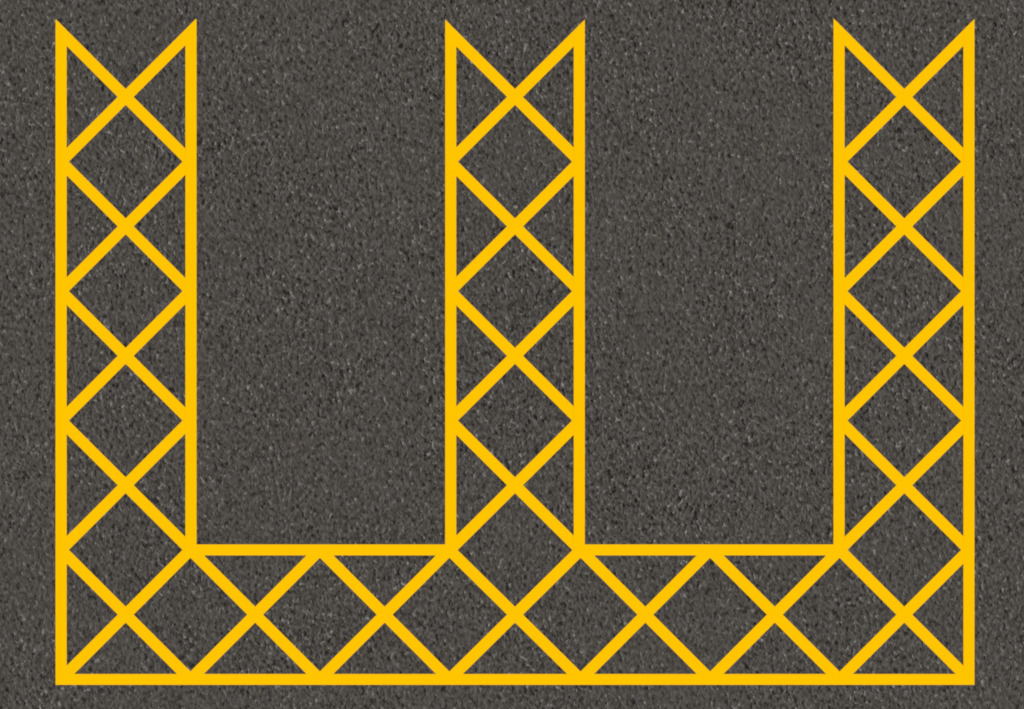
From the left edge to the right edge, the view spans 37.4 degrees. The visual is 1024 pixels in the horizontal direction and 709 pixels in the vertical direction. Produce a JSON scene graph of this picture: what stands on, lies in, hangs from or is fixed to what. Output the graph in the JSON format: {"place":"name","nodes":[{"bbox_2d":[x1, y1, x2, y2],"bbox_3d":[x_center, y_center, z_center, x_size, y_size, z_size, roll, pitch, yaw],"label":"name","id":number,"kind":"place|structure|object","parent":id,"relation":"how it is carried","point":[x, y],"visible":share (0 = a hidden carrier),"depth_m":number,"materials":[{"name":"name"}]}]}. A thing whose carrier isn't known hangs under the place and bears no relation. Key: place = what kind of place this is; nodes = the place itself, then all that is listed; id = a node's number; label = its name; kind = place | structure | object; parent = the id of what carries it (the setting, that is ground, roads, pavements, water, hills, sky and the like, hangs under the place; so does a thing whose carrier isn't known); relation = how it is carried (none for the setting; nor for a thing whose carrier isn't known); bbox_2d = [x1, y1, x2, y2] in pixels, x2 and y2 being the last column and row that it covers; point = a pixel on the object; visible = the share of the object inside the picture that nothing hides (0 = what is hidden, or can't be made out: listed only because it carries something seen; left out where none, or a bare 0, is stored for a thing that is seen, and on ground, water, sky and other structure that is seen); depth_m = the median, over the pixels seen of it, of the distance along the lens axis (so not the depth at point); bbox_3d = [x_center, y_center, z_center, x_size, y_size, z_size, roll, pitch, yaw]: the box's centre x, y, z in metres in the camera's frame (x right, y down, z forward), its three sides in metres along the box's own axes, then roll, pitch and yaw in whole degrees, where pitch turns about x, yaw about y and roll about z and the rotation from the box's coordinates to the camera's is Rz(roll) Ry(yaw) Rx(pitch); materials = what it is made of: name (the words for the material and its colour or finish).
{"place":"outdoors","nodes":[
{"label":"outdoors","id":0,"kind":"place"},
{"bbox_2d":[0,0,1023,708],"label":"asphalt ground","id":1,"kind":"structure","parent":0,"point":[322,270],"depth_m":14.00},
{"bbox_2d":[56,19,973,684],"bbox_3d":[0.028,-0.026,14.000,8.514,0.004,6.175,0,90,0],"label":"hatched bay marking","id":2,"kind":"object","parent":1,"relation":"on","point":[190,547],"visible":1,"depth_m":14.00,"materials":[{"name":"yellow paint"}]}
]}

